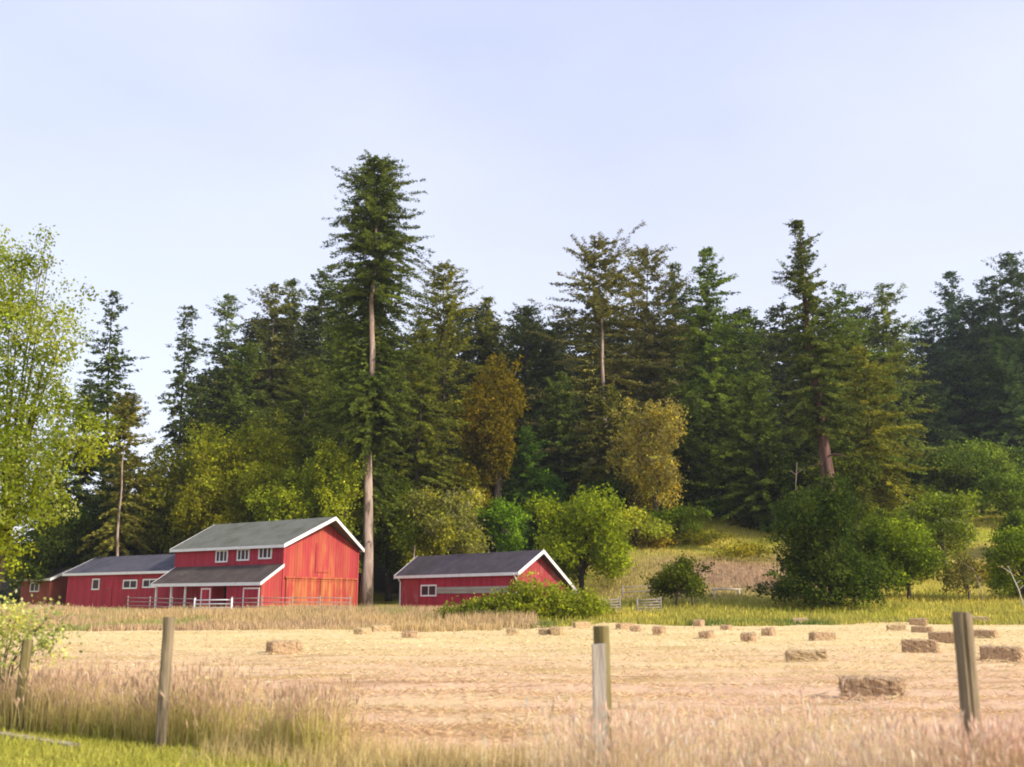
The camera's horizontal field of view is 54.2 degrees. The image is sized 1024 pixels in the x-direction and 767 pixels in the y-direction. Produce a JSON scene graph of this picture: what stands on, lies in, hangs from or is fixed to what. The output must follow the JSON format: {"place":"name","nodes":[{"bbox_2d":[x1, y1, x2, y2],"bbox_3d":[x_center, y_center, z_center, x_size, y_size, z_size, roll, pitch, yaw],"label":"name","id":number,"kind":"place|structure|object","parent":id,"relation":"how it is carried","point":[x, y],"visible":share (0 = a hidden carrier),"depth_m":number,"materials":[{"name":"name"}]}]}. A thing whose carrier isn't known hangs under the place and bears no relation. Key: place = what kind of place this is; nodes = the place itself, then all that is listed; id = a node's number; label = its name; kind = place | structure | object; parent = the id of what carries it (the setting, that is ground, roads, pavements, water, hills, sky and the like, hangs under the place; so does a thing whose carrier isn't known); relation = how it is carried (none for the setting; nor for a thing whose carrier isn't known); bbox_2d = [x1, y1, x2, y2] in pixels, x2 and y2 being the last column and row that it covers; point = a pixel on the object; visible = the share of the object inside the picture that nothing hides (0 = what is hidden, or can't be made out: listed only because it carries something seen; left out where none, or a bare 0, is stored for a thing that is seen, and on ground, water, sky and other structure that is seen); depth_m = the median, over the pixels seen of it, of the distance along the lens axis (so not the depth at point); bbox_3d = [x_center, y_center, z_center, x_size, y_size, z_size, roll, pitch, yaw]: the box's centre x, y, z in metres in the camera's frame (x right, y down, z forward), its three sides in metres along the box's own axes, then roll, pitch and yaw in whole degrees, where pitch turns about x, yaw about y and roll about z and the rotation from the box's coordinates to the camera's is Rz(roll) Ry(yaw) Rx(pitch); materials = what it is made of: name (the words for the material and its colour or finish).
{"place":"outdoors","nodes":[
{"label":"outdoors","id":0,"kind":"place"},
{"bbox_2d":[0,725,308,766],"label":"verge grass","id":1,"kind":"structure","parent":0,"point":[16,751],"depth_m":9.60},
{"bbox_2d":[0,601,542,631],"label":"rank grass","id":2,"kind":"structure","parent":0,"point":[352,617],"depth_m":61.54,"materials":[{"name":"plant"}]},
{"bbox_2d":[0,622,1023,766],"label":"hayfield","id":3,"kind":"structure","parent":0,"point":[460,700],"depth_m":22.66,"materials":[{"name":"plant"}]},
{"bbox_2d":[0,620,1023,766],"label":"straw","id":4,"kind":"object","parent":3,"relation":"on","point":[461,725],"visible":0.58,"depth_m":17.31,"materials":[{"name":"beige plant"}]},
{"bbox_2d":[836,673,908,700],"bbox_3d":[5.618,4.766,15.612,1.082,0.499,0.653,-5,-13,23],"label":"hay bale","id":5,"kind":"object","parent":3,"relation":"on","point":[871,685],"visible":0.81,"depth_m":15.43},
{"bbox_2d":[979,645,1023,662],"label":"hay bale","id":6,"kind":"object","parent":3,"relation":"on","point":[1001,652],"visible":0.93,"depth_m":24.85},
{"bbox_2d":[0,478,1023,766],"bbox_3d":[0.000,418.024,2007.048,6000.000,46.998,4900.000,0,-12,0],"label":"ground","id":7,"kind":"structure","parent":0,"point":[394,602],"depth_m":90.15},
{"bbox_2d":[14,640,32,731],"bbox_3d":[-5.694,3.706,11.580,0.144,1.428,0.129,0,-12,0],"label":"fence post","id":8,"kind":"object","parent":7,"relation":"on","point":[26,651],"visible":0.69,"depth_m":11.60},
{"bbox_2d":[17,568,71,605],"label":"shed","id":9,"kind":"structure","parent":7,"relation":"on","point":[53,588],"depth_m":106.83,"materials":[{"name":"brown"}]},
{"bbox_2d":[0,430,92,601],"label":"fir tree","id":10,"kind":"object","parent":7,"relation":"on","point":[68,484],"visible":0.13,"depth_m":115.36,"materials":[{"name":"green plant"}]},
{"bbox_2d":[2,518,94,589],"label":"thicket","id":11,"kind":"object","parent":7,"relation":"on","point":[51,548],"visible":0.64,"depth_m":106.50,"materials":[{"name":"green plant"}]},
{"bbox_2d":[0,581,98,705],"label":"sapling","id":12,"kind":"object","parent":7,"relation":"on","point":[46,642],"visible":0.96,"depth_m":12.48,"materials":[{"name":"green plant"}]},
{"bbox_2d":[0,223,133,585],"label":"leafy tree","id":13,"kind":"object","parent":7,"relation":"on","point":[15,455],"visible":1,"depth_m":23.94,"materials":[{"name":"green plant"}]},
{"bbox_2d":[30,378,109,519],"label":"fir tree","id":14,"kind":"object","parent":7,"relation":"on","point":[85,473],"visible":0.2,"depth_m":120.75,"materials":[{"name":"green plant"}]},
{"bbox_2d":[63,454,135,569],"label":"fir tree","id":15,"kind":"object","parent":7,"relation":"on","point":[112,459],"visible":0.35,"depth_m":109.16,"materials":[{"name":"green plant"}]},
{"bbox_2d":[63,290,149,488],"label":"fir tree","id":16,"kind":"object","parent":7,"relation":"on","point":[109,358],"visible":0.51,"depth_m":128.19,"materials":[{"name":"green plant"}]},
{"bbox_2d":[35,479,183,568],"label":"thicket","id":17,"kind":"object","parent":7,"relation":"on","point":[76,528],"visible":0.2,"depth_m":106.99,"materials":[{"name":"green plant"}]},
{"bbox_2d":[62,554,174,609],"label":"stable","id":18,"kind":"structure","parent":7,"relation":"on","point":[106,582],"depth_m":96.37,"materials":[{"name":"red"}]},
{"bbox_2d":[77,391,166,556],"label":"fir tree","id":19,"kind":"object","parent":7,"relation":"on","point":[117,525],"visible":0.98,"depth_m":104.36,"materials":[{"name":"green plant"}]},
{"bbox_2d":[112,439,209,554],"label":"leafy tree","id":20,"kind":"object","parent":7,"relation":"on","point":[171,480],"visible":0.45,"depth_m":107.26,"materials":[{"name":"green plant"}]},
{"bbox_2d":[155,617,174,748],"bbox_3d":[-3.599,3.289,10.335,0.131,1.707,0.141,0,-12,0],"label":"fence post","id":21,"kind":"object","parent":7,"relation":"on","point":[162,723],"visible":0.85,"depth_m":10.33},
{"bbox_2d":[155,305,210,468],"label":"fir tree","id":22,"kind":"object","parent":7,"relation":"on","point":[181,377],"visible":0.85,"depth_m":137.97,"materials":[{"name":"green plant"}]},
{"bbox_2d":[0,651,375,765],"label":"tall grass","id":23,"kind":"structure","parent":7,"relation":"on","point":[51,704],"depth_m":10.83,"materials":[{"name":"plant"}]},
{"bbox_2d":[166,375,218,487],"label":"fir tree","id":24,"kind":"object","parent":7,"relation":"on","point":[194,409],"visible":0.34,"depth_m":128.12,"materials":[{"name":"green plant"}]},
{"bbox_2d":[165,470,251,542],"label":"shrub","id":25,"kind":"object","parent":7,"relation":"on","point":[190,507],"visible":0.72,"depth_m":101.78,"materials":[{"name":"green plant"}]},
{"bbox_2d":[182,293,246,458],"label":"fir tree","id":26,"kind":"object","parent":7,"relation":"on","point":[224,311],"visible":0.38,"depth_m":154.14,"materials":[{"name":"green plant"}]},
{"bbox_2d":[175,340,288,475],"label":"fir tree","id":27,"kind":"object","parent":7,"relation":"on","point":[240,402],"visible":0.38,"depth_m":127.89,"materials":[{"name":"green plant"}]},
{"bbox_2d":[179,405,305,537],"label":"leafy tree","id":28,"kind":"object","parent":7,"relation":"on","point":[260,449],"visible":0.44,"depth_m":106.95,"materials":[{"name":"green plant"}]},
{"bbox_2d":[150,517,364,609],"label":"red barn","id":29,"kind":"structure","parent":7,"relation":"on","point":[268,561],"depth_m":87.29,"materials":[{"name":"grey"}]},
{"bbox_2d":[285,579,319,605],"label":"door","id":30,"kind":"structure","parent":29,"relation":"in","point":[293,587],"depth_m":85.02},
{"bbox_2d":[320,579,354,605],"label":"door","id":31,"kind":"structure","parent":29,"relation":"in","point":[337,589],"depth_m":88.38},
{"bbox_2d":[209,282,310,446],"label":"fir tree","id":32,"kind":"object","parent":7,"relation":"on","point":[276,350],"visible":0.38,"depth_m":144.96,"materials":[{"name":"green plant"}]},
{"bbox_2d":[239,460,303,521],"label":"shrub","id":33,"kind":"object","parent":7,"relation":"on","point":[263,477],"visible":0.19,"depth_m":100.79,"materials":[{"name":"green plant"}]},
{"bbox_2d":[253,278,310,438],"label":"fir tree","id":34,"kind":"object","parent":7,"relation":"on","point":[294,314],"visible":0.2,"depth_m":155.88,"materials":[{"name":"green plant"}]},
{"bbox_2d":[245,355,359,537],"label":"fir tree","id":35,"kind":"object","parent":7,"relation":"on","point":[310,365],"visible":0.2,"depth_m":119.79,"materials":[{"name":"green plant"}]},
{"bbox_2d":[242,455,362,521],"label":"leafy tree","id":36,"kind":"object","parent":7,"relation":"on","point":[306,506],"visible":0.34,"depth_m":98.02,"materials":[{"name":"green plant"}]},
{"bbox_2d":[277,268,358,467],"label":"fir tree","id":37,"kind":"object","parent":7,"relation":"on","point":[320,285],"visible":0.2,"depth_m":148.15,"materials":[{"name":"green plant"}]},
{"bbox_2d":[274,328,392,572],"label":"fir tree","id":38,"kind":"object","parent":7,"relation":"on","point":[332,427],"visible":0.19,"depth_m":110.22,"materials":[{"name":"green plant"}]},
{"bbox_2d":[302,436,375,535],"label":"leafy tree","id":39,"kind":"object","parent":7,"relation":"on","point":[344,483],"visible":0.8,"depth_m":97.09,"materials":[{"name":"green plant"}]},
{"bbox_2d":[307,149,438,607],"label":"fir tree","id":40,"kind":"object","parent":7,"relation":"on","point":[374,234],"visible":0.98,"depth_m":101.22,"materials":[{"name":"green plant"}]},
{"bbox_2d":[356,469,413,600],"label":"shrub","id":41,"kind":"object","parent":7,"relation":"on","point":[382,552],"visible":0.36,"depth_m":103.64,"materials":[{"name":"green plant"}]},
{"bbox_2d":[361,491,428,582],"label":"shrub","id":42,"kind":"object","parent":7,"relation":"on","point":[407,531],"visible":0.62,"depth_m":101.30,"materials":[{"name":"green plant"}]},
{"bbox_2d":[358,317,486,572],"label":"fir tree","id":43,"kind":"object","parent":7,"relation":"on","point":[430,466],"visible":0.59,"depth_m":109.17,"materials":[{"name":"green plant"}]},
{"bbox_2d":[400,513,461,568],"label":"shrub","id":44,"kind":"object","parent":7,"relation":"on","point":[434,546],"visible":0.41,"depth_m":98.78,"materials":[{"name":"green plant"}]},
{"bbox_2d":[384,259,505,532],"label":"fir tree","id":45,"kind":"object","parent":7,"relation":"on","point":[447,313],"visible":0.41,"depth_m":129.09,"materials":[{"name":"green plant"}]},
{"bbox_2d":[401,482,494,554],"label":"shrub","id":46,"kind":"object","parent":7,"relation":"on","point":[457,518],"visible":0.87,"depth_m":100.46,"materials":[{"name":"green plant"}]},
{"bbox_2d":[439,454,508,530],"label":"shrub","id":47,"kind":"object","parent":7,"relation":"on","point":[472,473],"visible":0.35,"depth_m":110.72,"materials":[{"name":"green plant"}]},
{"bbox_2d":[394,550,576,607],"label":"barn","id":48,"kind":"structure","parent":7,"relation":"on","point":[436,580],"depth_m":83.32,"materials":[{"name":"red"}]},
{"bbox_2d":[464,295,513,540],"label":"fir tree","id":49,"kind":"object","parent":7,"relation":"on","point":[487,307],"visible":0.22,"depth_m":146.07,"materials":[{"name":"green plant"}]},
{"bbox_2d":[452,349,534,551],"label":"leafy tree","id":50,"kind":"object","parent":7,"relation":"on","point":[493,414],"visible":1,"depth_m":112.43,"materials":[{"name":"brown plant"}]},
{"bbox_2d":[471,493,534,551],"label":"shrub","id":51,"kind":"object","parent":7,"relation":"on","point":[502,521],"visible":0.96,"depth_m":105.72,"materials":[{"name":"green plant"}]},
{"bbox_2d":[433,569,621,619],"bbox_3d":[1.073,14.386,65.577,12.763,4.352,5.330,0,-12,0],"label":"bramble","id":52,"kind":"object","parent":7,"relation":"on","point":[553,602],"visible":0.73,"depth_m":64.61,"materials":[{"name":"green plant"}]},
{"bbox_2d":[487,424,567,553],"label":"fir tree","id":53,"kind":"object","parent":7,"relation":"on","point":[526,458],"visible":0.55,"depth_m":113.42,"materials":[{"name":"green plant"}]},
{"bbox_2d":[484,302,582,505],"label":"fir tree","id":54,"kind":"object","parent":7,"relation":"on","point":[526,363],"visible":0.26,"depth_m":139.35,"materials":[{"name":"green plant"}]},
{"bbox_2d":[503,468,570,549],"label":"shrub","id":55,"kind":"object","parent":7,"relation":"on","point":[557,486],"visible":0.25,"depth_m":113.71,"materials":[{"name":"green plant"}]},
{"bbox_2d":[522,329,586,493],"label":"fir tree","id":56,"kind":"object","parent":7,"relation":"on","point":[549,350],"visible":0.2,"depth_m":141.00,"materials":[{"name":"green plant"}]},
{"bbox_2d":[511,371,605,509],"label":"fir tree","id":57,"kind":"object","parent":7,"relation":"on","point":[564,438],"visible":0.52,"depth_m":121.12,"materials":[{"name":"green plant"}]},
{"bbox_2d":[521,482,638,590],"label":"leafy tree","id":58,"kind":"object","parent":7,"relation":"on","point":[588,518],"visible":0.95,"depth_m":83.36,"materials":[{"name":"green plant"}]},
{"bbox_2d":[158,681,1023,766],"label":"dry grass","id":59,"kind":"structure","parent":7,"relation":"on","point":[936,748],"depth_m":7.42,"materials":[{"name":"plant"}]},
{"bbox_2d":[164,300,1019,544],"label":"forest","id":60,"kind":"object","parent":7,"relation":"on","point":[772,352],"visible":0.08,"depth_m":151.57,"materials":[{"name":"plant"}]},
{"bbox_2d":[592,643,607,766],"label":"wooden stake","id":61,"kind":"object","parent":7,"relation":"on","point":[599,683],"visible":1,"depth_m":7.69,"materials":[{"name":"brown wood"}]},
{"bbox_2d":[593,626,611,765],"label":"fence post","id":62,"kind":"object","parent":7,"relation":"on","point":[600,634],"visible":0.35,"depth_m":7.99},
{"bbox_2d":[516,220,694,506],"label":"fir tree","id":63,"kind":"object","parent":7,"relation":"on","point":[592,381],"visible":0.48,"depth_m":128.06,"materials":[{"name":"green plant"}]},
{"bbox_2d":[566,382,661,513],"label":"fir tree","id":64,"kind":"object","parent":7,"relation":"on","point":[607,403],"visible":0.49,"depth_m":118.19,"materials":[{"name":"green plant"}]},
{"bbox_2d":[610,503,677,546],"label":"shrub","id":65,"kind":"object","parent":7,"relation":"on","point":[642,523],"visible":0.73,"depth_m":100.27,"materials":[{"name":"green plant"}]},
{"bbox_2d":[600,395,691,513],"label":"leafy tree","id":66,"kind":"object","parent":7,"relation":"on","point":[649,466],"visible":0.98,"depth_m":109.49,"materials":[{"name":"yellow plant"}]},
{"bbox_2d":[559,238,736,506],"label":"fir tree","id":67,"kind":"object","parent":7,"relation":"on","point":[645,262],"visible":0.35,"depth_m":132.23,"materials":[{"name":"green plant"}]},
{"bbox_2d":[640,551,714,606],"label":"bush","id":68,"kind":"object","parent":7,"relation":"on","point":[680,576],"visible":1,"depth_m":71.31,"materials":[{"name":"green plant"}]},
{"bbox_2d":[645,500,713,539],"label":"shrub","id":69,"kind":"object","parent":7,"relation":"on","point":[679,516],"visible":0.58,"depth_m":104.34,"materials":[{"name":"green plant"}]},
{"bbox_2d":[652,261,711,472],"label":"fir tree","id":70,"kind":"object","parent":7,"relation":"on","point":[678,363],"visible":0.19,"depth_m":144.76,"materials":[{"name":"green plant"}]},
{"bbox_2d":[646,392,731,517],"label":"fir tree","id":71,"kind":"object","parent":7,"relation":"on","point":[698,462],"visible":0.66,"depth_m":118.29,"materials":[{"name":"green plant"}]},
{"bbox_2d":[645,246,780,506],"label":"fir tree","id":72,"kind":"object","parent":7,"relation":"on","point":[712,374],"visible":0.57,"depth_m":127.10,"materials":[{"name":"green plant"}]},
{"bbox_2d":[700,533,785,561],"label":"bracken","id":73,"kind":"object","parent":7,"relation":"on","point":[746,549],"visible":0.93,"depth_m":94.72,"materials":[{"name":"green plant"}]},
{"bbox_2d":[685,370,804,534],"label":"fir tree","id":74,"kind":"object","parent":7,"relation":"on","point":[750,464],"visible":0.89,"depth_m":112.18,"materials":[{"name":"green plant"}]},
{"bbox_2d":[718,308,800,487],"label":"fir tree","id":75,"kind":"object","parent":7,"relation":"on","point":[754,345],"visible":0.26,"depth_m":132.75,"materials":[{"name":"green plant"}]},
{"bbox_2d":[499,499,1023,628],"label":"meadow grass","id":76,"kind":"structure","parent":7,"relation":"on","point":[618,617],"depth_m":69.56,"materials":[{"name":"plant"}]},
{"bbox_2d":[734,452,809,523],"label":"shrub","id":77,"kind":"object","parent":7,"relation":"on","point":[778,477],"visible":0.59,"depth_m":110.17,"materials":[{"name":"green plant"}]},
{"bbox_2d":[745,542,865,607],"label":"shrub","id":78,"kind":"object","parent":7,"relation":"on","point":[825,567],"visible":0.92,"depth_m":68.99,"materials":[{"name":"green plant"}]},
{"bbox_2d":[760,218,880,490],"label":"fir tree","id":79,"kind":"object","parent":7,"relation":"on","point":[814,404],"visible":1,"depth_m":98.94,"materials":[{"name":"green plant"}]},
{"bbox_2d":[777,409,884,534],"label":"fir tree","id":80,"kind":"object","parent":7,"relation":"on","point":[811,463],"visible":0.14,"depth_m":108.36,"materials":[{"name":"green plant"}]},
{"bbox_2d":[765,470,904,612],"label":"leafy tree","id":81,"kind":"object","parent":7,"relation":"on","point":[817,522],"visible":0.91,"depth_m":70.17,"materials":[{"name":"green plant"}]},
{"bbox_2d":[803,449,905,535],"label":"shrub","id":82,"kind":"object","parent":7,"relation":"on","point":[861,468],"visible":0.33,"depth_m":103.11,"materials":[{"name":"green plant"}]},
{"bbox_2d":[791,282,926,514],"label":"fir tree","id":83,"kind":"object","parent":7,"relation":"on","point":[843,312],"visible":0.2,"depth_m":119.53,"materials":[{"name":"green plant"}]},
{"bbox_2d":[793,342,942,517],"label":"fir tree","id":84,"kind":"object","parent":7,"relation":"on","point":[866,446],"visible":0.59,"depth_m":107.03,"materials":[{"name":"green plant"}]},
{"bbox_2d":[839,509,926,595],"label":"leafy tree","id":85,"kind":"object","parent":7,"relation":"on","point":[869,533],"visible":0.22,"depth_m":76.17,"materials":[{"name":"green plant"}]},
{"bbox_2d":[846,283,954,498],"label":"fir tree","id":86,"kind":"object","parent":7,"relation":"on","point":[883,304],"visible":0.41,"depth_m":132.22,"materials":[{"name":"green plant"}]},
{"bbox_2d":[860,512,956,598],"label":"leafy tree","id":87,"kind":"object","parent":7,"relation":"on","point":[920,563],"visible":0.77,"depth_m":73.68,"materials":[{"name":"green plant"}]},
{"bbox_2d":[880,454,966,510],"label":"shrub","id":88,"kind":"object","parent":7,"relation":"on","point":[942,486],"visible":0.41,"depth_m":121.51,"materials":[{"name":"green plant"}]},
{"bbox_2d":[890,484,982,572],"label":"leafy tree","id":89,"kind":"object","parent":7,"relation":"on","point":[943,517],"visible":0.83,"depth_m":88.25,"materials":[{"name":"green plant"}]},
{"bbox_2d":[909,306,976,448],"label":"fir tree","id":90,"kind":"object","parent":7,"relation":"on","point":[929,340],"visible":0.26,"depth_m":206.03,"materials":[{"name":"green plant"}]},
{"bbox_2d":[904,383,983,479],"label":"fir tree","id":91,"kind":"object","parent":7,"relation":"on","point":[936,430],"visible":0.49,"depth_m":151.39,"materials":[{"name":"green plant"}]},
{"bbox_2d":[925,271,975,383],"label":"fir tree","id":92,"kind":"object","parent":7,"relation":"on","point":[950,301],"visible":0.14,"depth_m":212.78,"materials":[{"name":"green plant"}]},
{"bbox_2d":[932,545,987,601],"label":"leafy tree","id":93,"kind":"object","parent":7,"relation":"on","point":[965,580],"visible":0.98,"depth_m":74.13,"materials":[{"name":"green plant"}]},
{"bbox_2d":[911,436,1023,513],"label":"leafy tree","id":94,"kind":"object","parent":7,"relation":"on","point":[965,461],"visible":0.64,"depth_m":119.63,"materials":[{"name":"green plant"}]},
{"bbox_2d":[914,347,1020,449],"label":"fir tree","id":95,"kind":"object","parent":7,"relation":"on","point":[976,428],"visible":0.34,"depth_m":168.36,"materials":[{"name":"green plant"}]},
{"bbox_2d":[952,611,982,764],"bbox_3d":[3.066,2.400,6.639,0.140,1.758,0.126,0,-12,0],"label":"fence post","id":96,"kind":"object","parent":7,"relation":"on","point":[967,675],"visible":0.72,"depth_m":6.71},
{"bbox_2d":[923,296,1018,435],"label":"fir tree","id":97,"kind":"object","parent":7,"relation":"on","point":[966,314],"visible":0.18,"depth_m":198.54,"materials":[{"name":"green plant"}]},
{"bbox_2d":[950,334,1023,475],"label":"fir tree","id":98,"kind":"object","parent":7,"relation":"on","point":[1011,404],"visible":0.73,"depth_m":162.82,"materials":[{"name":"green plant"}]},
{"bbox_2d":[957,462,1023,518],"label":"shrub","id":99,"kind":"object","parent":7,"relation":"on","point":[1004,486],"visible":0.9,"depth_m":112.42,"materials":[{"name":"green plant"}]},
{"bbox_2d":[958,275,1023,441],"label":"fir tree","id":100,"kind":"object","parent":7,"relation":"on","point":[991,308],"visible":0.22,"depth_m":193.60,"materials":[{"name":"green plant"}]},
{"bbox_2d":[964,250,1023,452],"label":"fir tree","id":101,"kind":"object","parent":7,"relation":"on","point":[1008,260],"visible":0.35,"depth_m":185.00,"materials":[{"name":"green plant"}]},
{"bbox_2d":[980,525,1023,598],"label":"bush","id":102,"kind":"object","parent":7,"relation":"on","point":[1011,545],"visible":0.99,"depth_m":74.43,"materials":[{"name":"green plant"}]},
{"bbox_2d":[0,0,1023,542],"label":"sky","id":103,"kind":"structure","parent":0,"point":[178,153],"materials":[{"name":"blue"}]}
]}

